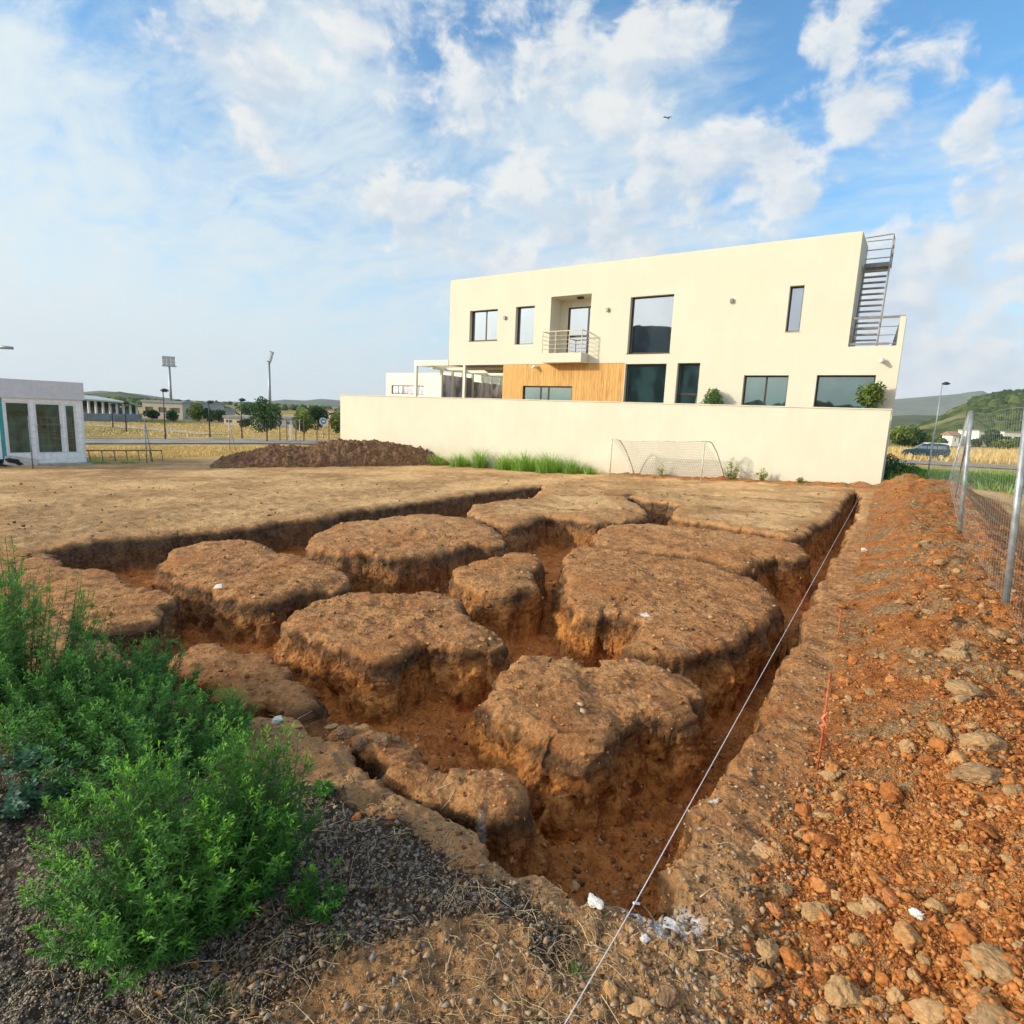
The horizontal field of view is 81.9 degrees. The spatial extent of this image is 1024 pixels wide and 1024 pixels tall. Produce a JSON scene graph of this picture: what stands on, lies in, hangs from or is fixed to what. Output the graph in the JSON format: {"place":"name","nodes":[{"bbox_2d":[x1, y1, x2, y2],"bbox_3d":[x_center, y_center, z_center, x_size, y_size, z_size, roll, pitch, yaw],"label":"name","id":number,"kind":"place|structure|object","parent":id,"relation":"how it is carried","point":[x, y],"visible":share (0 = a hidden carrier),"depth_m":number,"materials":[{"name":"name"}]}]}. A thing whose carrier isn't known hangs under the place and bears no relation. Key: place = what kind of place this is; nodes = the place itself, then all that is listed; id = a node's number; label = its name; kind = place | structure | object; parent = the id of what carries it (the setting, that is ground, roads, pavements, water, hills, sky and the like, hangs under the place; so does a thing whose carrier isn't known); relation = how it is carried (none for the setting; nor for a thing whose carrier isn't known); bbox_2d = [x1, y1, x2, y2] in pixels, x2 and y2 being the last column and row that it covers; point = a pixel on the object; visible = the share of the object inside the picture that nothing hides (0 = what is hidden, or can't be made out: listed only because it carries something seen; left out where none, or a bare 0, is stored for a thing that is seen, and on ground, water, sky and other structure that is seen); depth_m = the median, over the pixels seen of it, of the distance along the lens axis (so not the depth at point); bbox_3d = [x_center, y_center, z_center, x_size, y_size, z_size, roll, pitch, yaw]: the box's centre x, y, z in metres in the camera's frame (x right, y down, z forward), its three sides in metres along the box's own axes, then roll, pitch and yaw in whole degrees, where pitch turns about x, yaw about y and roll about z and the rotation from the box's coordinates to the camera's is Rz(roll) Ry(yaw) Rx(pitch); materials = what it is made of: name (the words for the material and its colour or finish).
{"place":"outdoors","nodes":[
{"label":"outdoors","id":0,"kind":"place"},
{"bbox_2d":[84,392,152,399],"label":"hill","id":1,"kind":"structure","parent":0,"point":[114,394],"depth_m":976.34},
{"bbox_2d":[86,444,298,458],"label":"dry grass","id":2,"kind":"structure","parent":0,"point":[93,454],"depth_m":35.27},
{"bbox_2d":[85,439,327,443],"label":"road","id":3,"kind":"structure","parent":0,"point":[186,441],"depth_m":47.18,"materials":[{"name":"asphalt"}]},
{"bbox_2d":[84,391,339,406],"bbox_3d":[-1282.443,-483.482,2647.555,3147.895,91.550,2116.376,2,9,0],"label":"hill","id":4,"kind":"structure","parent":0,"point":[327,402],"depth_m":2605.72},
{"bbox_2d":[85,421,339,437],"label":"dry grass","id":5,"kind":"structure","parent":0,"point":[97,429],"depth_m":65.86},
{"bbox_2d":[0,734,617,1023],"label":"gravel","id":6,"kind":"structure","parent":0,"point":[101,982],"depth_m":2.13,"materials":[{"name":"gravel"}]},
{"bbox_2d":[0,400,1023,1023],"bbox_3d":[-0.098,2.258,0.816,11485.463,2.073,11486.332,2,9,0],"label":"ground","id":7,"kind":"structure","parent":0,"point":[464,674],"depth_m":5.17,"materials":[{"name":"soil"}]},
{"bbox_2d":[3,456,37,465],"bbox_3d":[-20.813,-2.109,25.017,1.100,0.550,0.050,13,-43,-41],"label":"board","id":8,"kind":"object","parent":7,"relation":"on","point":[26,461],"visible":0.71,"depth_m":25.05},
{"bbox_2d":[0,553,49,668],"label":"leafy weed","id":9,"kind":"object","parent":7,"relation":"on","point":[39,592],"visible":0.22,"depth_m":4.27,"materials":[{"name":"green plant"}]},
{"bbox_2d":[0,737,84,822],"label":"broad leaved weed","id":10,"kind":"object","parent":7,"relation":"on","point":[27,795],"visible":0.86,"depth_m":2.97,"materials":[{"name":"green plant"}]},
{"bbox_2d":[0,378,93,465],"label":"cabin","id":11,"kind":"object","parent":7,"relation":"on","point":[37,402],"visible":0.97,"depth_m":25.58,"materials":[{"name":"white concrete"}]},
{"bbox_2d":[3,401,33,453],"bbox_3d":[-20.900,-3.562,25.003,0.060,2.216,0.865,10,12,37],"label":"window","id":12,"kind":"structure","parent":11,"relation":"in","point":[16,413],"depth_m":24.98,"materials":[{"name":"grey glass"}]},
{"bbox_2d":[33,402,64,453],"bbox_3d":[-20.230,-3.653,25.790,0.125,2.236,0.993,10,12,37],"label":"window","id":13,"kind":"structure","parent":11,"relation":"in","point":[43,411],"depth_m":25.80,"materials":[{"name":"glass"}]},
{"bbox_2d":[63,404,78,453],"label":"window","id":14,"kind":"structure","parent":11,"relation":"in","point":[69,409],"depth_m":26.43,"materials":[{"name":"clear glass"}]},
{"bbox_2d":[0,535,112,731],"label":"leafy weed","id":15,"kind":"object","parent":7,"relation":"on","point":[13,664],"visible":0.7,"depth_m":3.72,"materials":[{"name":"green plant"}]},
{"bbox_2d":[25,789,107,846],"bbox_3d":[-2.083,1.421,2.754,0.327,0.260,0.330,2,9,0],"label":"leafy weed","id":16,"kind":"object","parent":7,"relation":"on","point":[59,804],"visible":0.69,"depth_m":2.74,"materials":[{"name":"green plant"}]},
{"bbox_2d":[0,638,162,764],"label":"leafy weed","id":17,"kind":"object","parent":7,"relation":"on","point":[34,727],"visible":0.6,"depth_m":3.36,"materials":[{"name":"green plant"}]},
{"bbox_2d":[23,622,176,735],"bbox_3d":[-2.602,1.043,3.794,0.862,0.694,0.852,2,9,0],"label":"leafy weed","id":18,"kind":"object","parent":7,"relation":"on","point":[158,666],"visible":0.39,"depth_m":3.75,"materials":[{"name":"green plant"}]},
{"bbox_2d":[82,395,141,420],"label":"grandstand","id":19,"kind":"object","parent":7,"relation":"on","point":[95,410],"visible":0.66,"depth_m":83.48,"materials":[{"name":"white paint"}]},
{"bbox_2d":[17,669,258,802],"bbox_3d":[-2.013,1.187,3.281,1.107,0.573,1.138,-7,13,-45],"label":"leafy weed","id":20,"kind":"object","parent":7,"relation":"on","point":[141,738],"visible":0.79,"depth_m":3.19,"materials":[{"name":"green plant"}]},
{"bbox_2d":[0,766,305,1023],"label":"dry straw","id":21,"kind":"object","parent":7,"relation":"on","point":[138,1006],"visible":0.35,"depth_m":2.02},
{"bbox_2d":[14,729,306,1000],"bbox_3d":[-1.302,1.216,2.283,0.972,0.783,0.935,-6,13,-42],"label":"leafy weed","id":22,"kind":"object","parent":7,"relation":"on","point":[113,940],"visible":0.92,"depth_m":2.14,"materials":[{"name":"green plant"}]},
{"bbox_2d":[119,629,203,698],"bbox_3d":[-2.543,1.106,4.257,0.603,0.524,0.608,2,9,0],"label":"leafy weed","id":23,"kind":"object","parent":7,"relation":"on","point":[180,655],"visible":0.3,"depth_m":4.29,"materials":[{"name":"green plant"}]},
{"bbox_2d":[27,416,299,467],"bbox_3d":[-17.273,-4.262,33.938,1.630,2.354,20.773,4,10,7],"label":"wire fence","id":24,"kind":"object","parent":7,"relation":"on","point":[145,429],"visible":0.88,"depth_m":28.03,"materials":[{"name":"metal"}]},
{"bbox_2d":[162,356,176,400],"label":"floodlight mast","id":25,"kind":"object","parent":7,"relation":"on","point":[171,360],"visible":0.95,"depth_m":126.77,"materials":[{"name":"metal"}]},
{"bbox_2d":[141,400,224,419],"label":"house","id":26,"kind":"structure","parent":7,"relation":"on","point":[179,407],"depth_m":101.05,"materials":[{"name":"paint"}]},
{"bbox_2d":[184,402,203,420],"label":"tree","id":27,"kind":"object","parent":7,"relation":"on","point":[196,410],"visible":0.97,"depth_m":97.36,"materials":[{"name":"green plant"}]},
{"bbox_2d":[164,685,258,756],"bbox_3d":[-1.773,1.232,3.517,0.528,0.349,0.534,2,9,0],"label":"leafy weed","id":28,"kind":"object","parent":7,"relation":"on","point":[196,716],"visible":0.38,"depth_m":3.50,"materials":[{"name":"green plant"}]},
{"bbox_2d":[222,415,262,425],"bbox_3d":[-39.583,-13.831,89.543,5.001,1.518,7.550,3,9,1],"label":"house","id":29,"kind":"structure","parent":7,"relation":"on","point":[234,419],"depth_m":85.96,"materials":[{"name":"paint"}]},
{"bbox_2d":[173,705,323,908],"bbox_3d":[-1.077,1.174,2.415,0.591,0.825,0.605,2,9,0],"label":"leafy weed","id":30,"kind":"object","parent":7,"relation":"on","point":[234,776],"visible":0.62,"depth_m":2.38,"materials":[{"name":"green plant"}]},
{"bbox_2d":[248,396,282,440],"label":"tree","id":31,"kind":"object","parent":7,"relation":"on","point":[267,414],"visible":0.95,"depth_m":49.73,"materials":[{"name":"green plant"}]},
{"bbox_2d":[292,407,314,433],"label":"tree","id":32,"kind":"object","parent":7,"relation":"on","point":[306,418],"visible":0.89,"depth_m":68.20,"materials":[{"name":"green plant"}]},
{"bbox_2d":[280,856,351,926],"bbox_3d":[-0.790,1.480,2.339,0.293,0.246,0.291,2,9,0],"label":"leafy weed","id":33,"kind":"object","parent":7,"relation":"on","point":[307,887],"visible":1,"depth_m":2.30,"materials":[{"name":"green plant"}]},
{"bbox_2d":[308,405,328,429],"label":"tree","id":34,"kind":"object","parent":7,"relation":"on","point":[318,413],"visible":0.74,"depth_m":81.63,"materials":[{"name":"green plant"}]},
{"bbox_2d":[311,779,334,800],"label":"leafy weed","id":35,"kind":"object","parent":7,"relation":"on","point":[326,790],"visible":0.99,"depth_m":2.98,"materials":[{"name":"green plant"}]},
{"bbox_2d":[22,728,631,1023],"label":"dry straw","id":36,"kind":"object","parent":7,"relation":"on","point":[505,956],"visible":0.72,"depth_m":2.10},
{"bbox_2d":[209,439,449,467],"bbox_3d":[-8.835,-2.989,29.794,11.659,1.480,3.600,-2,10,-23],"label":"soil mound","id":37,"kind":"object","parent":7,"relation":"on","point":[316,449],"visible":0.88,"depth_m":28.64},
{"bbox_2d":[211,438,449,466],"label":"mound lumps","id":38,"kind":"object","parent":37,"relation":"on","point":[323,452],"visible":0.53,"depth_m":28.65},
{"bbox_2d":[337,723,354,738],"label":"clod","id":39,"kind":"object","parent":7,"relation":"on","point":[344,731],"visible":0.99,"depth_m":3.65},
{"bbox_2d":[0,476,851,647],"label":"field crumbs","id":40,"kind":"object","parent":7,"relation":"on","point":[522,571],"visible":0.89,"depth_m":8.23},
{"bbox_2d":[22,499,841,919],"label":"fallen crumbs","id":41,"kind":"object","parent":7,"relation":"on","point":[576,869],"visible":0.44,"depth_m":3.90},
{"bbox_2d":[386,373,502,396],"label":"annex building","id":42,"kind":"structure","parent":7,"relation":"on","point":[399,384],"depth_m":44.83,"materials":[{"name":"paint"}]},
{"bbox_2d":[392,385,423,394],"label":"window","id":43,"kind":"structure","parent":42,"relation":"in","point":[396,389],"depth_m":45.81,"materials":[{"name":"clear glass"}]},
{"bbox_2d":[445,450,471,466],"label":"grass clump","id":44,"kind":"object","parent":7,"relation":"on","point":[459,461],"visible":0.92,"depth_m":29.43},
{"bbox_2d":[469,447,489,467],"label":"grass clump","id":45,"kind":"object","parent":7,"relation":"on","point":[478,461],"visible":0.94,"depth_m":28.77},
{"bbox_2d":[489,449,517,470],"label":"grass clump","id":46,"kind":"object","parent":7,"relation":"on","point":[503,464],"visible":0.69,"depth_m":27.77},
{"bbox_2d":[504,450,536,471],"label":"grass clump","id":47,"kind":"object","parent":7,"relation":"on","point":[525,464],"visible":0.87,"depth_m":26.94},
{"bbox_2d":[227,561,859,1023],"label":"bank pebbles","id":48,"kind":"object","parent":7,"relation":"on","point":[255,979],"visible":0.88,"depth_m":2.15,"materials":[{"name":"gravel"}]},
{"bbox_2d":[530,449,570,473],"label":"grass clump","id":49,"kind":"object","parent":7,"relation":"on","point":[549,465],"visible":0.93,"depth_m":26.23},
{"bbox_2d":[82,394,1019,446],"bbox_3d":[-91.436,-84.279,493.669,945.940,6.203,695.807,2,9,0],"label":"woods","id":50,"kind":"object","parent":7,"relation":"on","point":[290,407],"visible":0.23,"depth_m":321.27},
{"bbox_2d":[558,458,587,473],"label":"grass clump","id":51,"kind":"object","parent":7,"relation":"on","point":[571,468],"visible":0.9,"depth_m":25.79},
{"bbox_2d":[591,1004,607,1019],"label":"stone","id":52,"kind":"object","parent":7,"relation":"on","point":[598,1011],"visible":0.98,"depth_m":1.91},
{"bbox_2d":[601,978,617,1000],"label":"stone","id":53,"kind":"object","parent":7,"relation":"on","point":[610,988],"visible":1,"depth_m":1.97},
{"bbox_2d":[339,394,892,484],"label":"boundary wall","id":54,"kind":"structure","parent":7,"relation":"on","point":[821,444],"depth_m":24.55,"materials":[{"name":"paint"}]},
{"bbox_2d":[699,387,723,403],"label":"potted shrub","id":55,"kind":"object","parent":54,"relation":"on","point":[712,396],"visible":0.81,"depth_m":23.15,"materials":[{"name":"green plant"}]},
{"bbox_2d":[626,996,654,1017],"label":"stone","id":56,"kind":"object","parent":7,"relation":"on","point":[639,1007],"visible":1,"depth_m":1.93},
{"bbox_2d":[414,231,906,481],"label":"house","id":57,"kind":"structure","parent":7,"relation":"on","point":[775,323],"depth_m":24.05,"materials":[{"name":"beige paint"}]},
{"bbox_2d":[472,310,497,340],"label":"window","id":58,"kind":"structure","parent":57,"relation":"in","point":[484,323],"depth_m":30.00,"materials":[{"name":"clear glass"}]},
{"bbox_2d":[517,306,534,344],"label":"window","id":59,"kind":"structure","parent":57,"relation":"in","point":[525,331],"depth_m":28.61,"materials":[{"name":"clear glass"}]},
{"bbox_2d":[523,386,571,399],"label":"window","id":60,"kind":"structure","parent":57,"relation":"in","point":[530,392],"depth_m":28.19,"materials":[{"name":"glass"}]},
{"bbox_2d":[566,306,590,352],"bbox_3d":[3.317,-8.486,27.709,1.596,2.206,0.060,9,11,34],"label":"balcony door","id":61,"kind":"structure","parent":57,"relation":"in","point":[578,317],"depth_m":27.80,"materials":[{"name":"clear glass"}]},
{"bbox_2d":[625,364,666,402],"bbox_3d":[5.770,-4.815,25.587,1.846,3.096,0.060,9,11,34],"label":"window","id":62,"kind":"structure","parent":57,"relation":"in","point":[644,382],"depth_m":25.47,"materials":[{"name":"black glass"}]},
{"bbox_2d":[629,295,673,353],"bbox_3d":[5.946,-7.923,25.041,1.906,2.336,0.060,9,11,34],"label":"window","id":63,"kind":"structure","parent":57,"relation":"in","point":[651,319],"depth_m":25.04,"materials":[{"name":"grey glass"}]},
{"bbox_2d":[676,363,699,403],"bbox_3d":[7.294,-4.581,24.544,0.936,3.106,0.060,9,11,34],"label":"window","id":64,"kind":"structure","parent":57,"relation":"in","point":[688,376],"depth_m":24.43,"materials":[{"name":"glass"}]},
{"bbox_2d":[742,376,788,405],"bbox_3d":[9.781,-4.514,22.797,1.606,1.461,0.060,9,11,34],"label":"window","id":65,"kind":"structure","parent":57,"relation":"in","point":[758,390],"depth_m":22.76,"materials":[{"name":"glass"}]},
{"bbox_2d":[786,286,804,331],"bbox_3d":[10.522,-7.496,21.869,0.486,1.626,0.060,9,11,34],"label":"window","id":66,"kind":"structure","parent":57,"relation":"in","point":[797,293],"depth_m":21.87,"materials":[{"name":"glass"}]},
{"bbox_2d":[814,376,875,407],"bbox_3d":[11.976,-4.172,21.293,1.846,1.466,0.060,9,11,34],"label":"window","id":67,"kind":"structure","parent":57,"relation":"in","point":[831,391],"depth_m":21.34,"materials":[{"name":"grey glass"}]},
{"bbox_2d":[609,439,724,482],"bbox_3d":[6.081,-2.037,23.195,4.224,1.721,1.370,9,11,34],"label":"football goal","id":68,"kind":"object","parent":7,"relation":"on","point":[703,448],"visible":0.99,"depth_m":23.06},
{"bbox_2d":[655,985,680,1007],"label":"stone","id":69,"kind":"object","parent":7,"relation":"on","point":[669,997],"visible":1,"depth_m":1.95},
{"bbox_2d":[604,825,795,1023],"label":"dry straw","id":70,"kind":"object","parent":7,"relation":"on","point":[700,936],"visible":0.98,"depth_m":2.13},
{"bbox_2d":[564,498,858,1023],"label":"string line","id":71,"kind":"object","parent":7,"relation":"on","point":[636,903],"visible":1,"depth_m":2.58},
{"bbox_2d":[538,551,917,1023],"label":"toe pebbles","id":72,"kind":"object","parent":7,"relation":"on","point":[671,976],"visible":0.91,"depth_m":2.10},
{"bbox_2d":[745,837,773,858],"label":"clod","id":73,"kind":"object","parent":7,"relation":"on","point":[760,849],"visible":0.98,"depth_m":2.66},
{"bbox_2d":[755,938,779,966],"bbox_3d":[0.927,1.595,2.139,0.124,0.054,0.130,-12,1,-3],"label":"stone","id":74,"kind":"object","parent":7,"relation":"on","point":[768,950],"visible":1,"depth_m":2.13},
{"bbox_2d":[765,902,783,918],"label":"clod","id":75,"kind":"object","parent":7,"relation":"on","point":[776,910],"visible":1,"depth_m":2.30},
{"bbox_2d":[800,901,831,922],"bbox_3d":[1.183,1.548,2.283,0.142,0.077,0.074,-4,-3,14],"label":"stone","id":76,"kind":"object","parent":7,"relation":"on","point":[810,911],"visible":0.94,"depth_m":2.26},
{"bbox_2d":[816,672,831,769],"bbox_3d":[1.709,1.189,3.239,0.043,0.652,0.041,9,11,33],"label":"stake","id":77,"kind":"object","parent":7,"relation":"on","point":[822,727],"visible":0.93,"depth_m":3.23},
{"bbox_2d":[815,767,849,780],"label":"clod","id":78,"kind":"object","parent":7,"relation":"on","point":[829,775],"visible":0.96,"depth_m":3.16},
{"bbox_2d":[824,974,863,1007],"bbox_3d":[1.089,1.568,1.909,0.150,0.107,0.096,-8,18,11],"label":"clod","id":79,"kind":"object","parent":7,"relation":"on","point":[841,990],"visible":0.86,"depth_m":1.89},
{"bbox_2d":[844,902,869,919],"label":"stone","id":80,"kind":"object","parent":7,"relation":"on","point":[856,908],"visible":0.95,"depth_m":2.21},
{"bbox_2d":[848,933,868,945],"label":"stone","id":81,"kind":"object","parent":7,"relation":"on","point":[857,939],"visible":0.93,"depth_m":2.09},
{"bbox_2d":[703,486,1023,1023],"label":"spoil crumbs","id":82,"kind":"object","parent":7,"relation":"on","point":[1011,911],"visible":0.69,"depth_m":2.42,"materials":[{"name":"soil"}]},
{"bbox_2d":[740,499,1023,1023],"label":"spoil lumps","id":83,"kind":"object","parent":7,"relation":"on","point":[907,935],"visible":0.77,"depth_m":2.46,"materials":[{"name":"stone"}]},
{"bbox_2d":[882,886,900,907],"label":"clod","id":84,"kind":"object","parent":7,"relation":"on","point":[890,897],"visible":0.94,"depth_m":2.20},
{"bbox_2d":[889,425,917,445],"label":"tree","id":85,"kind":"object","parent":7,"relation":"on","point":[900,436],"visible":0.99,"depth_m":95.32,"materials":[{"name":"green plant"}]},
{"bbox_2d":[889,460,926,475],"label":"shrub","id":86,"kind":"object","parent":7,"relation":"on","point":[903,467],"visible":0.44,"depth_m":25.67,"materials":[{"name":"green plant"}]},
{"bbox_2d":[901,442,950,459],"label":"parked car","id":87,"kind":"object","parent":7,"relation":"on","point":[923,449],"visible":0.72,"depth_m":65.01,"materials":[{"name":"blue paint"}]},
{"bbox_2d":[906,993,950,1023],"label":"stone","id":88,"kind":"object","parent":7,"relation":"on","point":[930,1010],"visible":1,"depth_m":1.77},
{"bbox_2d":[924,718,952,741],"bbox_3d":[2.368,1.206,3.273,0.136,0.065,0.172,21,14,23],"label":"clod","id":89,"kind":"object","parent":7,"relation":"on","point":[939,730],"visible":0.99,"depth_m":3.25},
{"bbox_2d":[939,647,969,660],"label":"clod","id":90,"kind":"object","parent":7,"relation":"on","point":[950,654],"visible":0.81,"depth_m":4.39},
{"bbox_2d":[887,467,1023,493],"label":"green weeds","id":91,"kind":"object","parent":7,"relation":"on","point":[993,477],"visible":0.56,"depth_m":24.30,"materials":[{"name":"green plant"}]},
{"bbox_2d":[944,679,988,698],"bbox_3d":[2.876,1.123,3.741,0.335,0.091,0.202,10,17,-22],"label":"clod","id":92,"kind":"object","parent":7,"relation":"on","point":[954,687],"visible":0.87,"depth_m":3.69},
{"bbox_2d":[959,959,986,978],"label":"clod","id":93,"kind":"object","parent":7,"relation":"on","point":[971,969],"visible":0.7,"depth_m":1.83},
{"bbox_2d":[946,762,1002,794],"bbox_3d":[2.180,1.212,2.743,0.326,0.076,0.183,-4,12,-35],"label":"clod","id":94,"kind":"object","parent":7,"relation":"on","point":[980,773],"visible":0.9,"depth_m":2.71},
{"bbox_2d":[927,407,1023,642],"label":"wire fence","id":95,"kind":"object","parent":7,"relation":"on","point":[1013,533],"visible":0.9,"depth_m":6.51,"materials":[{"name":"metal"}]},
{"bbox_2d":[954,731,1008,754],"bbox_3d":[2.460,1.214,3.086,0.277,0.129,0.172,2,3,-13],"label":"clod","id":96,"kind":"object","parent":7,"relation":"on","point":[987,742],"visible":0.66,"depth_m":3.03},
{"bbox_2d":[961,983,1018,1023],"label":"clod","id":97,"kind":"object","parent":7,"relation":"on","point":[984,1013],"visible":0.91,"depth_m":1.70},
{"bbox_2d":[969,942,1015,985],"bbox_3d":[1.508,1.413,1.833,0.126,0.068,0.127,3,9,4],"label":"clod","id":98,"kind":"object","parent":7,"relation":"on","point":[993,964],"visible":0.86,"depth_m":1.82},
{"bbox_2d":[979,428,1009,446],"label":"tree","id":99,"kind":"object","parent":7,"relation":"on","point":[990,435],"visible":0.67,"depth_m":146.68,"materials":[{"name":"green plant"}]},
{"bbox_2d":[1001,784,1023,797],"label":"clod","id":100,"kind":"object","parent":7,"relation":"on","point":[1010,790],"visible":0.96,"depth_m":2.57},
{"bbox_2d":[0,0,1023,401],"label":"sky","id":101,"kind":"structure","parent":0,"point":[215,187],"materials":[{"name":"blue"}]},
{"bbox_2d":[854,380,886,408],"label":"shrub","id":102,"kind":"object","parent":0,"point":[873,396],"visible":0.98,"depth_m":20.15,"materials":[{"name":"green plant"}]},
{"bbox_2d":[890,415,938,429],"bbox_3d":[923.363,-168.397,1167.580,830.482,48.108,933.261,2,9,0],"label":"hill","id":103,"kind":"structure","parent":0,"point":[900,420],"depth_m":1032.44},
{"bbox_2d":[905,403,968,431],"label":"wooded hill","id":104,"kind":"structure","parent":0,"point":[947,420],"depth_m":381.11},
{"bbox_2d":[962,389,1023,431],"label":"hill woodland","id":105,"kind":"object","parent":104,"relation":"on","point":[983,405],"visible":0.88,"depth_m":333.56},
{"bbox_2d":[893,391,987,415],"bbox_3d":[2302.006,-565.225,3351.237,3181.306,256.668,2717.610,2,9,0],"label":"mountain","id":106,"kind":"structure","parent":0,"point":[928,405],"depth_m":3089.27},
{"bbox_2d":[887,459,1016,468],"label":"road","id":107,"kind":"structure","parent":0,"point":[956,464],"depth_m":56.16,"materials":[{"name":"asphalt"}]},
{"bbox_2d":[887,445,1018,463],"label":"dry grass","id":108,"kind":"structure","parent":0,"point":[991,452],"depth_m":70.44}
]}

